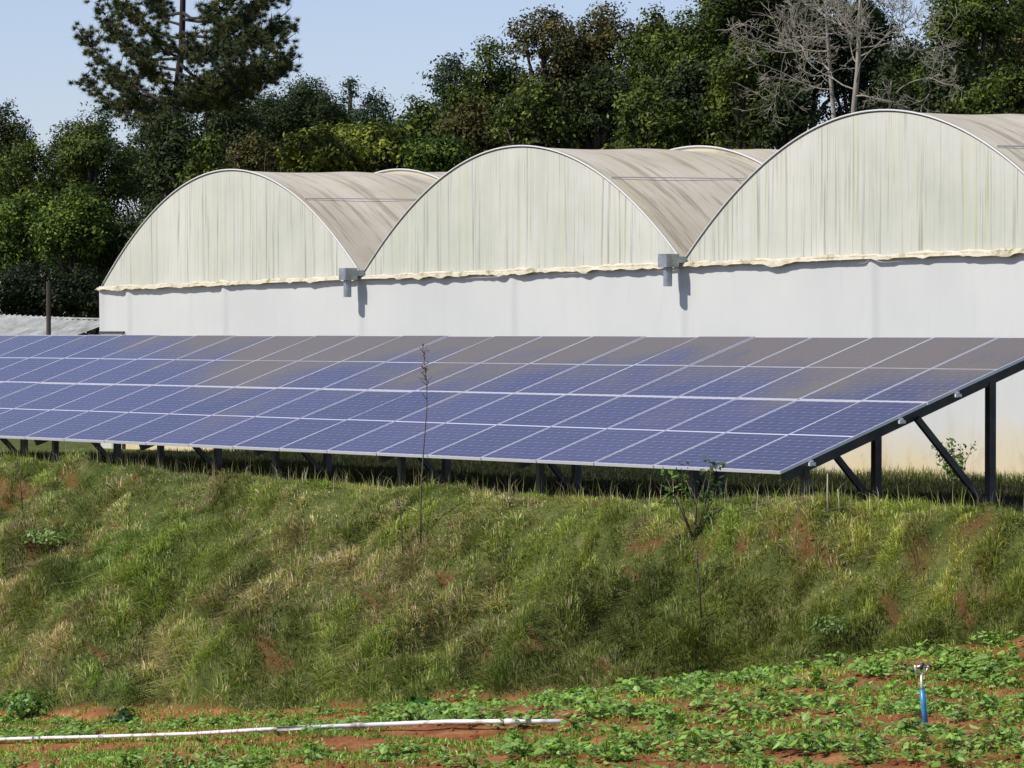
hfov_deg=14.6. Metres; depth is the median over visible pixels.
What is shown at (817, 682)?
crop plant
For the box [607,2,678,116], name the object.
broadleaf tree
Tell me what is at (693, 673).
crop plant
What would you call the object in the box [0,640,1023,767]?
weeds
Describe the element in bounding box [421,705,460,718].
crop plant
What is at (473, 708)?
crop plant
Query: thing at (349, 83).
broadleaf tree
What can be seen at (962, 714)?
crop plant
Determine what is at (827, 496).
dry stalk
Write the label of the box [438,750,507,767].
crop plant
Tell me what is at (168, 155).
broadleaf tree
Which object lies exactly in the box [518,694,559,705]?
crop plant
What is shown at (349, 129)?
broadleaf tree
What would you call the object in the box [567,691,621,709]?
crop plant
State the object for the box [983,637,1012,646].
crop plant
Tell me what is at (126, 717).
bush
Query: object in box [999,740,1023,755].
crop plant
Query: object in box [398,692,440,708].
bush
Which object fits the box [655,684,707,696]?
crop plant
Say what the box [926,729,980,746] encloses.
crop plant
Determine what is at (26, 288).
shrub
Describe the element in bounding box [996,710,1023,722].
crop plant
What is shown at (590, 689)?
crop plant
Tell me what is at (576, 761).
crop plant
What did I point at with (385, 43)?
sky
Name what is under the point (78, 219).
broadleaf tree
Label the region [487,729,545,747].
crop plant
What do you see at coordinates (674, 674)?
crop plant
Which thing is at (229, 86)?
pine tree
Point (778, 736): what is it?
crop plant
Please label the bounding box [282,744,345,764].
crop plant
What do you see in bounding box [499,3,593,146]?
broadleaf tree
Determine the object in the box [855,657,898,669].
crop plant
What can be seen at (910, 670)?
crop plant
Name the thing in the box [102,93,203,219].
broadleaf tree
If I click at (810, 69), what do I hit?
broadleaf tree
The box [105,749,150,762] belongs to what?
crop plant
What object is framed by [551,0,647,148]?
broadleaf tree
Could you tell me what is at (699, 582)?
dry stalk
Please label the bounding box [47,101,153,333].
broadleaf tree
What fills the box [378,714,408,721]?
crop plant
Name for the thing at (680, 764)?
crop plant
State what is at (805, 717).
crop plant
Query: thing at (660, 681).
crop plant
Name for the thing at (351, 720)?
crop plant
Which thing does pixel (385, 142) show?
broadleaf tree
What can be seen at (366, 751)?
crop plant
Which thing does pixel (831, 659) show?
crop plant
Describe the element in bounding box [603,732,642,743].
crop plant
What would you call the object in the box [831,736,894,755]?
crop plant
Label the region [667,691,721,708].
crop plant
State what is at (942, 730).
crop plant
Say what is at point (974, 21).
broadleaf tree
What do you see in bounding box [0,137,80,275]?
broadleaf tree
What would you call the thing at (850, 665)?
crop plant
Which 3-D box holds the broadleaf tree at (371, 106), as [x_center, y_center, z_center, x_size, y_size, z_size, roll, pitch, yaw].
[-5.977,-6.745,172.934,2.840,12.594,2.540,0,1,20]
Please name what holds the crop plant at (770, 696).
on the ground at (890, 614)
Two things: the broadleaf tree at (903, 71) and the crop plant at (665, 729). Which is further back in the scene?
the broadleaf tree at (903, 71)
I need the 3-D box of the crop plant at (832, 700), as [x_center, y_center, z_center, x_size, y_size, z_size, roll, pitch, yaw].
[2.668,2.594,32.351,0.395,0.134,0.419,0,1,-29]
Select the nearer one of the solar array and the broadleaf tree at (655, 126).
the solar array
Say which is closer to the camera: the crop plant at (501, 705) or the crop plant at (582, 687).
the crop plant at (501, 705)
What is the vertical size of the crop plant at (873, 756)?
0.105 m
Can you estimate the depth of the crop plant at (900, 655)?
37.80 m
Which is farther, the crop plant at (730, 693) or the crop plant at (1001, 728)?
the crop plant at (730, 693)
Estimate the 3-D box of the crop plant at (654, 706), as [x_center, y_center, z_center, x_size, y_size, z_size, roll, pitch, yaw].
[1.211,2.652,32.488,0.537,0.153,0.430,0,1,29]
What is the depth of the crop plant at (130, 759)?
30.53 m
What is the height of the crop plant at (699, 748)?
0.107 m
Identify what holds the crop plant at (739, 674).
on the ground at (890, 614)
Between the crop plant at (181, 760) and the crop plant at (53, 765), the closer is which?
the crop plant at (181, 760)
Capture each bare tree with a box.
[715,0,967,127]
[813,0,909,124]
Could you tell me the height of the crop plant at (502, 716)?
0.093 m
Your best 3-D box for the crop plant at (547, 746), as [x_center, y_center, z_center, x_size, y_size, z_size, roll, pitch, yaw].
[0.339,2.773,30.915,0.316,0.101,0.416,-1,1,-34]
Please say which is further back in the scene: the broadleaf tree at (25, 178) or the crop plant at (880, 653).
the broadleaf tree at (25, 178)
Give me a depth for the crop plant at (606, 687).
36.99 m
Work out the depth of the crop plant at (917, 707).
31.62 m
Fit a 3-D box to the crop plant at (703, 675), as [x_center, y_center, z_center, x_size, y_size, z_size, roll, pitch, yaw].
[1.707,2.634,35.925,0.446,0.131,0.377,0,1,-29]
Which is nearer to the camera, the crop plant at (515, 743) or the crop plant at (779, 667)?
the crop plant at (515, 743)
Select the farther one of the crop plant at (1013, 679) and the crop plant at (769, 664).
the crop plant at (769, 664)
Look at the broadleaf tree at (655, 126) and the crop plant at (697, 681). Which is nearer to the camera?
the crop plant at (697, 681)
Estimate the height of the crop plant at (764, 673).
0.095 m
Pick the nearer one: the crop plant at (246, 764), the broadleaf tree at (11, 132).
the crop plant at (246, 764)
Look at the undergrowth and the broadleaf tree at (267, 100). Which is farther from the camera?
the broadleaf tree at (267, 100)
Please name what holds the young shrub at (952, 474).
on the ground at (890, 614)
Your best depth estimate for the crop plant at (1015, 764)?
27.20 m
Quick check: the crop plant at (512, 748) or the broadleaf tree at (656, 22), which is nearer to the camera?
the crop plant at (512, 748)
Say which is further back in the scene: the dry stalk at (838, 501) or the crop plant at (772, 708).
the dry stalk at (838, 501)
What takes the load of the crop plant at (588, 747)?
on the ground at (890, 614)
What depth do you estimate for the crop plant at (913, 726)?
30.79 m
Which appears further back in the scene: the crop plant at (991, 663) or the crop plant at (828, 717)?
the crop plant at (991, 663)
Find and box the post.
[46,282,50,334]
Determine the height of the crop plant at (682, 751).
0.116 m
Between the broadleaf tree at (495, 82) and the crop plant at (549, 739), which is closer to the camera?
the crop plant at (549, 739)
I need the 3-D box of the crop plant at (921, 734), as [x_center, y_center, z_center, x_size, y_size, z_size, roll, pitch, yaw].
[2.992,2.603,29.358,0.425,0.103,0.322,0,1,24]
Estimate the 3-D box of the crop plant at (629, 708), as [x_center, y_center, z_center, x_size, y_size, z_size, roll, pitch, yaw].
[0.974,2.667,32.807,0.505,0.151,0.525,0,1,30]
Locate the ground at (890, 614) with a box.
[0,438,1023,767]
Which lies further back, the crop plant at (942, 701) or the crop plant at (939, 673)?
the crop plant at (939, 673)
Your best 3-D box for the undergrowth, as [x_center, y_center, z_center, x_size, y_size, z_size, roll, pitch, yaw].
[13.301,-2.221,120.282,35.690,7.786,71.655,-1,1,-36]
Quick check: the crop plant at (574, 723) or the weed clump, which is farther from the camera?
the weed clump
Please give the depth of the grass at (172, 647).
45.61 m
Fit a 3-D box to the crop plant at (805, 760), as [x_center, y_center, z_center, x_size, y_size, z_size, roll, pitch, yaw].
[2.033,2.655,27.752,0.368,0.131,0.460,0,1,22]
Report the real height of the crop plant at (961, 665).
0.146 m
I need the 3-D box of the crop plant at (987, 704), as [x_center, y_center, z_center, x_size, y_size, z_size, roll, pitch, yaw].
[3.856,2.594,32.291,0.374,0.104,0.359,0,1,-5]
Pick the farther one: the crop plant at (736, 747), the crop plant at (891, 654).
the crop plant at (891, 654)
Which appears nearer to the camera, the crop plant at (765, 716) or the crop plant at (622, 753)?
the crop plant at (622, 753)
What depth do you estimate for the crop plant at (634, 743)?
30.09 m
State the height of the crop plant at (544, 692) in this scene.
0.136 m
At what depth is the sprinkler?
30.96 m
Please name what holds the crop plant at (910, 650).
on the ground at (890, 614)
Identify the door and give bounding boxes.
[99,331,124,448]
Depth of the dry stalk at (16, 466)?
54.12 m
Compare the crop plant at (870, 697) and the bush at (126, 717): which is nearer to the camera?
the crop plant at (870, 697)
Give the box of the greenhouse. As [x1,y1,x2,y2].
[95,109,1023,478]
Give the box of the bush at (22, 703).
[0,684,59,715]
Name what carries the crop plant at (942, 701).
on the ground at (890, 614)
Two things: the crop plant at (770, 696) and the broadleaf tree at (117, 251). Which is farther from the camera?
the broadleaf tree at (117, 251)
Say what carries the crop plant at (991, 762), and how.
on the ground at (890, 614)
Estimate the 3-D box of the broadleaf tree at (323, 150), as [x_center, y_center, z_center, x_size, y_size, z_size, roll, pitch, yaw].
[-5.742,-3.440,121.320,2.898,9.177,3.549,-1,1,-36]
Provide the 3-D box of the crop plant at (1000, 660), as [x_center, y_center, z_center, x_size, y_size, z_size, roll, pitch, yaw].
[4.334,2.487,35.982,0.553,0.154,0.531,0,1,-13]
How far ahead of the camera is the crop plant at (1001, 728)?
30.03 m
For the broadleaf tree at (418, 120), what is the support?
on the ground at (890, 614)
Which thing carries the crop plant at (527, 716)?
on the ground at (890, 614)
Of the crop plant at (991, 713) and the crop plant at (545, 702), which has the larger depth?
the crop plant at (545, 702)
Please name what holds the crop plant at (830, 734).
on the ground at (890, 614)
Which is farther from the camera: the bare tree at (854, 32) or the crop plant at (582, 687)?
the bare tree at (854, 32)
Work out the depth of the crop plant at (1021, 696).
33.08 m
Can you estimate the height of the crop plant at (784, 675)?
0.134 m
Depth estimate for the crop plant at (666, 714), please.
32.12 m
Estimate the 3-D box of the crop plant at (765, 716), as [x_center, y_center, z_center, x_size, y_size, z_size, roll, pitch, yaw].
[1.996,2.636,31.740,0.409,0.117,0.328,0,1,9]
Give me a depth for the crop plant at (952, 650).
37.30 m
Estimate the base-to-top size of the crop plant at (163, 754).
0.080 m
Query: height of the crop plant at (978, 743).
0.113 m
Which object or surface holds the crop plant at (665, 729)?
on the ground at (890, 614)
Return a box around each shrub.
[0,253,106,327]
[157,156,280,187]
[657,457,726,541]
[931,437,976,483]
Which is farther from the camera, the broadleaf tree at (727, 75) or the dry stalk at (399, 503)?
the broadleaf tree at (727, 75)
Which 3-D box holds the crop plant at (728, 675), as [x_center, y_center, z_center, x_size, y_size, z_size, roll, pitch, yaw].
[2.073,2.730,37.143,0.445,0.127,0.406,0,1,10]
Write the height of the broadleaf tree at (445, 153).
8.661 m
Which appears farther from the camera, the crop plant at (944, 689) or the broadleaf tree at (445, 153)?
the broadleaf tree at (445, 153)
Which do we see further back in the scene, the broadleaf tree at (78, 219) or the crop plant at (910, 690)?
the broadleaf tree at (78, 219)
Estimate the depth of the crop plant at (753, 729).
30.59 m
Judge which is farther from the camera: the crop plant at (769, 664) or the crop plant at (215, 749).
the crop plant at (769, 664)
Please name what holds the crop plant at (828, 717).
on the ground at (890, 614)
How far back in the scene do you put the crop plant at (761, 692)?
34.33 m
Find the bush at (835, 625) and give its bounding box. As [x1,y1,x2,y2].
[801,612,860,636]
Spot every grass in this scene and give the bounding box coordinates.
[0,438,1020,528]
[0,446,1023,514]
[0,447,1023,710]
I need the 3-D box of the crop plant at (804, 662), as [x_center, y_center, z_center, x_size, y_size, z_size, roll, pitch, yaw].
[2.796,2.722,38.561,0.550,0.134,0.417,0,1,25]
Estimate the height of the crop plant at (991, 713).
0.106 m
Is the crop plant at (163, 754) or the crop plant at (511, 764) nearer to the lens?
the crop plant at (511, 764)
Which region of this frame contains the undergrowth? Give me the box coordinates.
[7,295,98,334]
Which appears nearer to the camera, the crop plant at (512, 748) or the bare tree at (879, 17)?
the crop plant at (512, 748)
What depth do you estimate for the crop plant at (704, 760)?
28.40 m
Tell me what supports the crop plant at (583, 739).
on the ground at (890, 614)
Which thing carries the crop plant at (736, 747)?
on the ground at (890, 614)
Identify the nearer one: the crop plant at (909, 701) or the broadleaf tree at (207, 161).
the crop plant at (909, 701)
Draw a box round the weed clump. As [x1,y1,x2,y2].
[18,522,84,548]
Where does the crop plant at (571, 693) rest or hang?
on the ground at (890, 614)
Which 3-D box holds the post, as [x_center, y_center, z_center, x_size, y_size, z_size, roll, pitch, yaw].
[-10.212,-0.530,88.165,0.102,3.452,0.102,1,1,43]
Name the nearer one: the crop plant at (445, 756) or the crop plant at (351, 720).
the crop plant at (445, 756)
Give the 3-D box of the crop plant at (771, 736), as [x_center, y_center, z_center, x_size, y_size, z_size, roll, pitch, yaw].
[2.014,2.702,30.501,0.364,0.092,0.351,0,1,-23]
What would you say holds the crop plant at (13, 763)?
on the ground at (890, 614)
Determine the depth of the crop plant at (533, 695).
36.28 m
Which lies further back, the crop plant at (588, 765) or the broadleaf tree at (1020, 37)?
the broadleaf tree at (1020, 37)
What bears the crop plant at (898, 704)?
on the ground at (890, 614)
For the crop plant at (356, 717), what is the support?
on the ground at (890, 614)
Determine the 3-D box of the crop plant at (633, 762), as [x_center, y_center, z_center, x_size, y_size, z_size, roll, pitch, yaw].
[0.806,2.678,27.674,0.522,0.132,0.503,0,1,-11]
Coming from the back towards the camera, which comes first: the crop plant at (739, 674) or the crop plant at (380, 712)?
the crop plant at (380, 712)
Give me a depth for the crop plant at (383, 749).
29.92 m
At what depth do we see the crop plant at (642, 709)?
33.82 m
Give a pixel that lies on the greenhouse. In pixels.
(885, 223)
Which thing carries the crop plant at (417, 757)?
on the ground at (890, 614)
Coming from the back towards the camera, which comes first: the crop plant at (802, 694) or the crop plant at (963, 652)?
the crop plant at (963, 652)
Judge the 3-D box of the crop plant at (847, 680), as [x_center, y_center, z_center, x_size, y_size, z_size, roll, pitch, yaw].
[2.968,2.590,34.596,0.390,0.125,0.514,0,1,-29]
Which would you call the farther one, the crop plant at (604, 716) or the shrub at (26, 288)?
the shrub at (26, 288)
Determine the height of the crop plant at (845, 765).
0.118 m
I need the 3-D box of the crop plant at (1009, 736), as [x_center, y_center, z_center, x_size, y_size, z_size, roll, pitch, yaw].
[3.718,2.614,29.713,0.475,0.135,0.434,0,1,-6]
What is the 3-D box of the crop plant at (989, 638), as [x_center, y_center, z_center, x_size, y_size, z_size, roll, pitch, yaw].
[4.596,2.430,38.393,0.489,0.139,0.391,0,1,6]
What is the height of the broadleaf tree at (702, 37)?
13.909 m
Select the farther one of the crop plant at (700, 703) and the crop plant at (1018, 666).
the crop plant at (1018, 666)
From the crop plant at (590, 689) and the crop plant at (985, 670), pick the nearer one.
the crop plant at (985, 670)
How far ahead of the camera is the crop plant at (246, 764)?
29.59 m
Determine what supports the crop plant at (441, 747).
on the ground at (890, 614)
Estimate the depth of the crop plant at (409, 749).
30.91 m
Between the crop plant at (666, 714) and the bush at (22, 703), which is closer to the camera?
the crop plant at (666, 714)
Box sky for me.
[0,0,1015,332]
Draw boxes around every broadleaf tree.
[0,97,41,297]
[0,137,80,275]
[0,189,54,315]
[23,182,125,316]
[34,116,117,334]
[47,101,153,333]
[90,209,146,275]
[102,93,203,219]
[114,103,201,249]
[169,126,236,189]
[182,102,277,169]
[217,126,282,171]
[250,71,355,172]
[250,87,299,146]
[273,119,372,172]
[293,118,368,166]
[330,75,369,120]
[336,114,424,172]
[345,82,397,128]
[383,92,463,171]
[396,128,479,171]
[412,49,473,144]
[431,88,520,160]
[433,34,529,151]
[483,68,585,148]
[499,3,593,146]
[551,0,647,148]
[552,57,635,149]
[601,79,696,149]
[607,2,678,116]
[630,0,760,144]
[649,53,732,148]
[692,32,790,149]
[694,0,820,148]
[738,77,822,149]
[775,0,870,135]
[857,32,930,110]
[899,0,1023,108]
[902,52,985,113]
[942,54,1023,114]
[977,0,1023,90]
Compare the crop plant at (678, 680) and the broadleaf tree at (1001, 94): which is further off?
the broadleaf tree at (1001, 94)
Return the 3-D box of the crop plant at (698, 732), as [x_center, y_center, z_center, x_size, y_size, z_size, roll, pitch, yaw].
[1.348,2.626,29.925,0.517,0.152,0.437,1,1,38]
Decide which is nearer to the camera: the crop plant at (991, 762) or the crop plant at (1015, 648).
the crop plant at (991, 762)
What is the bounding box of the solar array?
[0,335,1023,504]
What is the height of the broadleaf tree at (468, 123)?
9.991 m
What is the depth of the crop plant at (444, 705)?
35.63 m
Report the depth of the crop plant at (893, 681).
34.30 m
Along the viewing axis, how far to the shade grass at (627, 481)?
57.37 m
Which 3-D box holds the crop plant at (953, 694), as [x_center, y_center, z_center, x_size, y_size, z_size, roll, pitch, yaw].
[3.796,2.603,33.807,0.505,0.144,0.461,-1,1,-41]
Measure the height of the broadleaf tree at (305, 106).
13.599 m
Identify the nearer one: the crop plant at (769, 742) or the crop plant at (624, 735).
the crop plant at (769, 742)
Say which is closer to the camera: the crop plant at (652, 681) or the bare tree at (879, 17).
the crop plant at (652, 681)
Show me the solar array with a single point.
(787, 408)
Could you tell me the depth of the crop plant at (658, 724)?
31.44 m
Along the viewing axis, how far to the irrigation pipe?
33.30 m
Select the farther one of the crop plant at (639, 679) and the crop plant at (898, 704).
the crop plant at (639, 679)
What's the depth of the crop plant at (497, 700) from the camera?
36.55 m
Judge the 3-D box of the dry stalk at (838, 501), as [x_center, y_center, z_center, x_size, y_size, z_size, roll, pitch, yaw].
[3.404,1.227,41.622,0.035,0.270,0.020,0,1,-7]
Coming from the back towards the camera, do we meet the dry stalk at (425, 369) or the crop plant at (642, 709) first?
the dry stalk at (425, 369)
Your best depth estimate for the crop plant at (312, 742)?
31.68 m
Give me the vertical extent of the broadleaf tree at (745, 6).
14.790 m
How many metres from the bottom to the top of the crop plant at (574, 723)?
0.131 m
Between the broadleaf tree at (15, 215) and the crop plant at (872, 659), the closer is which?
the crop plant at (872, 659)
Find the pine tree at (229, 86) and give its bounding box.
[66,0,303,196]
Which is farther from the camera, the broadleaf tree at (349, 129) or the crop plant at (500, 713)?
the broadleaf tree at (349, 129)
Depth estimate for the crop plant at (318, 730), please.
32.95 m
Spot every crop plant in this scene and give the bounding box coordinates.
[0,755,35,767]
[37,760,72,767]
[67,755,91,760]
[76,753,108,760]
[98,748,160,767]
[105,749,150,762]
[145,757,191,767]
[149,751,184,760]
[159,754,219,767]
[190,751,241,766]
[190,761,229,767]
[191,745,236,760]
[219,758,272,767]
[235,749,280,766]
[270,721,303,726]
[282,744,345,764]
[283,720,313,731]
[286,740,331,752]
[301,721,335,732]
[334,717,374,730]
[344,715,367,721]
[355,741,414,755]
[356,745,414,761]
[364,709,393,721]
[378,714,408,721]
[379,703,441,720]
[389,740,433,752]
[392,752,435,763]
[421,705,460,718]
[422,702,466,714]
[426,744,462,756]
[429,753,468,765]
[432,707,472,719]
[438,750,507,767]
[446,704,499,716]
[452,700,490,709]
[460,709,507,718]
[468,697,513,707]
[477,702,507,708]
[482,708,513,718]
[485,715,522,726]
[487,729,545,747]
[488,741,527,752]
[494,708,558,726]
[494,739,551,756]
[494,759,535,767]
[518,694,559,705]
[519,692,548,704]
[520,737,591,757]
[524,698,568,712]
[525,691,560,703]
[529,736,590,752]
[531,709,562,718]
[536,737,575,747]
[536,756,598,767]
[542,759,598,767]
[545,688,590,699]
[549,689,592,705]
[556,716,605,731]
[558,698,617,716]
[563,735,615,752]
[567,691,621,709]
[574,738,636,760]
[576,685,605,693]
[582,687,598,694]
[582,706,622,718]
[590,746,635,760]
[594,722,636,732]
[599,684,628,691]
[600,692,655,711]
[600,760,661,767]
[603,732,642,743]
[604,682,661,693]
[605,700,665,716]
[608,674,661,691]
[617,735,668,752]
[633,701,693,719]
[633,702,666,711]
[635,719,683,737]
[642,706,707,724]
[643,679,667,690]
[645,762,686,767]
[650,727,682,737]
[655,677,695,686]
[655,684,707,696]
[655,746,702,762]
[656,673,694,685]
[657,725,724,745]
[658,676,694,686]
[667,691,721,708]
[671,683,734,698]
[674,742,723,755]
[676,751,725,764]
[683,670,720,679]
[684,670,721,684]
[686,678,713,686]
[694,670,737,680]
[694,709,736,722]
[701,725,746,736]
[704,695,762,711]
[707,705,772,724]
[711,723,778,742]
[713,672,743,679]
[714,690,755,699]
[714,735,769,751]
[717,749,776,764]
[718,671,756,683]
[732,667,776,680]
[739,754,789,767]
[740,709,786,722]
[742,684,793,699]
[747,734,811,750]
[750,663,794,672]
[750,732,786,740]
[753,703,793,716]
[754,670,777,679]
[757,691,803,702]
[760,694,813,709]
[761,671,808,684]
[763,664,792,674]
[771,729,849,752]
[772,690,830,705]
[774,756,836,767]
[776,734,816,744]
[776,734,830,745]
[780,659,824,670]
[780,669,842,687]
[788,711,833,727]
[788,730,872,752]
[790,688,853,706]
[805,651,867,666]
[806,715,845,727]
[808,696,862,711]
[812,709,888,729]
[814,763,871,767]
[817,660,855,667]
[830,676,879,689]
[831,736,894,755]
[833,656,871,668]
[835,749,894,763]
[841,731,893,744]
[842,731,900,752]
[847,661,892,675]
[849,693,890,703]
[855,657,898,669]
[855,659,904,677]
[862,652,904,661]
[863,647,897,659]
[863,697,929,714]
[867,678,918,691]
[869,721,919,734]
[876,696,935,710]
[878,685,944,704]
[881,645,928,658]
[883,665,926,676]
[883,717,944,734]
[886,653,919,660]
[887,659,918,669]
[888,742,945,760]
[889,698,942,714]
[895,731,941,744]
[899,680,952,695]
[907,721,974,736]
[909,651,954,667]
[913,639,954,654]
[917,746,997,767]
[918,685,963,697]
[923,669,953,680]
[926,698,966,709]
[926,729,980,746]
[927,684,979,697]
[935,655,981,671]
[936,704,978,716]
[938,646,980,658]
[940,669,978,679]
[942,708,987,720]
[948,689,1007,705]
[949,650,979,657]
[952,664,1022,680]
[955,736,1007,752]
[958,720,1023,742]
[963,653,1019,668]
[965,630,1011,643]
[965,708,1010,720]
[968,699,1010,711]
[970,659,1021,673]
[975,759,1009,767]
[977,675,1010,687]
[978,644,1023,661]
[981,728,1023,744]
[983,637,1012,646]
[992,672,1023,685]
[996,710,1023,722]
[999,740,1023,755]
[1004,704,1023,715]
[1005,692,1023,702]
[1006,760,1023,767]
[1010,659,1023,672]
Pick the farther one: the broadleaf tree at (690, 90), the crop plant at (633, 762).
the broadleaf tree at (690, 90)
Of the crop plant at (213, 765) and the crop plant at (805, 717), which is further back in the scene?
the crop plant at (805, 717)
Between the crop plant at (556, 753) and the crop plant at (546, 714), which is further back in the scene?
the crop plant at (546, 714)
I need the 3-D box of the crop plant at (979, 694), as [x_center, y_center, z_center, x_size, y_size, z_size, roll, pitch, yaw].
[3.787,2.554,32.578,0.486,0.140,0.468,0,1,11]
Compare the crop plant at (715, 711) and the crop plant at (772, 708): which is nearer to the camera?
the crop plant at (715, 711)
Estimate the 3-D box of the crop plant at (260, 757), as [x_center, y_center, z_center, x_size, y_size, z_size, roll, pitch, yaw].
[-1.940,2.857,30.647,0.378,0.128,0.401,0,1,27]
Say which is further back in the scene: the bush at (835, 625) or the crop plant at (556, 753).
the bush at (835, 625)
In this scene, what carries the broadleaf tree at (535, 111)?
on the ground at (890, 614)
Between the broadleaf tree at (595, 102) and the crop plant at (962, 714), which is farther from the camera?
the broadleaf tree at (595, 102)
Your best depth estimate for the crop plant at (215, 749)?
31.20 m
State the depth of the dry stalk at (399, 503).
46.44 m
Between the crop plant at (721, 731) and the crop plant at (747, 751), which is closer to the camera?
the crop plant at (747, 751)
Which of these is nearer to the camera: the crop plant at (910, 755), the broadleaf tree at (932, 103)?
the crop plant at (910, 755)
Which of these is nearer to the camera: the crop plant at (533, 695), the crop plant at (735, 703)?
the crop plant at (735, 703)
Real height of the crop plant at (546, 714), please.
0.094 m
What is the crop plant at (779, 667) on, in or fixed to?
on the ground at (890, 614)
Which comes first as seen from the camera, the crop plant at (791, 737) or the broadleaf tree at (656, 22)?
the crop plant at (791, 737)
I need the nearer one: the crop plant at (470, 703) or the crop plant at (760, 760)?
the crop plant at (760, 760)
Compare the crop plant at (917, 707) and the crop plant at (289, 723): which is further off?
the crop plant at (289, 723)
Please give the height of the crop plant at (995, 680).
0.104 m
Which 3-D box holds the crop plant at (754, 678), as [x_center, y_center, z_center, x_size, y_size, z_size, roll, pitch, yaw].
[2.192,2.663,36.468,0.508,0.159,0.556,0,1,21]
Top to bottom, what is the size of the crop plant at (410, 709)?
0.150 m
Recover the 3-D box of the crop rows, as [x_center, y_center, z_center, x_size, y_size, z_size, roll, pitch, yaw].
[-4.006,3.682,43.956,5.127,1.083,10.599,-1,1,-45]
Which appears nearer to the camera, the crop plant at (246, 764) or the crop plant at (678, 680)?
the crop plant at (246, 764)
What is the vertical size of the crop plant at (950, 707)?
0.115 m
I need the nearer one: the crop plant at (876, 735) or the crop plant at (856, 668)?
the crop plant at (876, 735)
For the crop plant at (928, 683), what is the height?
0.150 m
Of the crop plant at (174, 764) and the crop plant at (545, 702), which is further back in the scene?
the crop plant at (545, 702)
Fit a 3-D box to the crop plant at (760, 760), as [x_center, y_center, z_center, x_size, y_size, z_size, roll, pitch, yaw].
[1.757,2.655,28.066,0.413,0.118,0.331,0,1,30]
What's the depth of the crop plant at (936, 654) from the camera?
36.45 m
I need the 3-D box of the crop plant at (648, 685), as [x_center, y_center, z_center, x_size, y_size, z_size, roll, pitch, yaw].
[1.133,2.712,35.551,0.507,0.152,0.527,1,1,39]
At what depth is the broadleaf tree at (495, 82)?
141.06 m
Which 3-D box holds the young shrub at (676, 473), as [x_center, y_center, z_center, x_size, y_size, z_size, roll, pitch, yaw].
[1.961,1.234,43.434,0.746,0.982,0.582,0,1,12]
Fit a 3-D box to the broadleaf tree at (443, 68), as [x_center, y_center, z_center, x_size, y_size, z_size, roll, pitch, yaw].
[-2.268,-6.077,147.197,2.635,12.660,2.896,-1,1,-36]
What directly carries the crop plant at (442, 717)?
on the ground at (890, 614)
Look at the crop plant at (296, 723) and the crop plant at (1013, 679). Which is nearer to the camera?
the crop plant at (1013, 679)
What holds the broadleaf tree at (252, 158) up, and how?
on the ground at (890, 614)
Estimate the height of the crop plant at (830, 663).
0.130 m
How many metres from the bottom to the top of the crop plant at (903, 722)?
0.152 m
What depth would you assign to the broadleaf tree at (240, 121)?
174.76 m
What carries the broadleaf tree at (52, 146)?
on the ground at (890, 614)
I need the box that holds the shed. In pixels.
[0,314,98,334]
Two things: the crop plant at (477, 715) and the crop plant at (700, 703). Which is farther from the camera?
the crop plant at (700, 703)
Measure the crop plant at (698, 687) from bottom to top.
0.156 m
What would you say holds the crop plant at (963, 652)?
on the ground at (890, 614)
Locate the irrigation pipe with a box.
[0,718,563,740]
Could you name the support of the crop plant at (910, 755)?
on the ground at (890, 614)
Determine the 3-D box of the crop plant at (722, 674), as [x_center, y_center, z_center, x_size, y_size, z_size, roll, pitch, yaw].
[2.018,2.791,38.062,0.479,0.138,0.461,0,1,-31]
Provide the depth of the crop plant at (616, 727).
31.59 m
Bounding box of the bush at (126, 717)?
[103,705,143,723]
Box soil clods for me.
[1,477,1023,767]
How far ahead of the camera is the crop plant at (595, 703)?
33.17 m
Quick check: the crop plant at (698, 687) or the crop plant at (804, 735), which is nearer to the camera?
the crop plant at (804, 735)
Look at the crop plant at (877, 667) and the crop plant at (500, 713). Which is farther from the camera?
the crop plant at (877, 667)
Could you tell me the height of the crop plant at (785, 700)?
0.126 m
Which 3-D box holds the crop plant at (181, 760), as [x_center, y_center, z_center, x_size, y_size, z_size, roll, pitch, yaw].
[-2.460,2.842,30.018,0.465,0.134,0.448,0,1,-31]
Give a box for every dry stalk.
[12,456,22,511]
[389,496,403,555]
[415,344,431,544]
[693,550,706,617]
[827,474,828,512]
[837,489,839,512]
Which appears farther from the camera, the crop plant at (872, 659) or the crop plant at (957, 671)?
the crop plant at (872, 659)
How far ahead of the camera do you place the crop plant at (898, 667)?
36.70 m
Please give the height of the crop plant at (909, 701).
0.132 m
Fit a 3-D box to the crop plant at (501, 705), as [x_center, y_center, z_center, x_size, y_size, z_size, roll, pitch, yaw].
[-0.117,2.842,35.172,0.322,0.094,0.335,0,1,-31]
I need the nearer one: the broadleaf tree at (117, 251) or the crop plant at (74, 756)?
the crop plant at (74, 756)
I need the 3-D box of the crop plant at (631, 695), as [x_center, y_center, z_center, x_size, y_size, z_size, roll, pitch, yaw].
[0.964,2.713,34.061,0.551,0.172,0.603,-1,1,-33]
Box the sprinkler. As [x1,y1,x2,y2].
[914,662,928,725]
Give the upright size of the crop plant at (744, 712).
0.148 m
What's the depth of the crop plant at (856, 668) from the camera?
35.79 m
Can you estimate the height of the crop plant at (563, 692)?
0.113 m

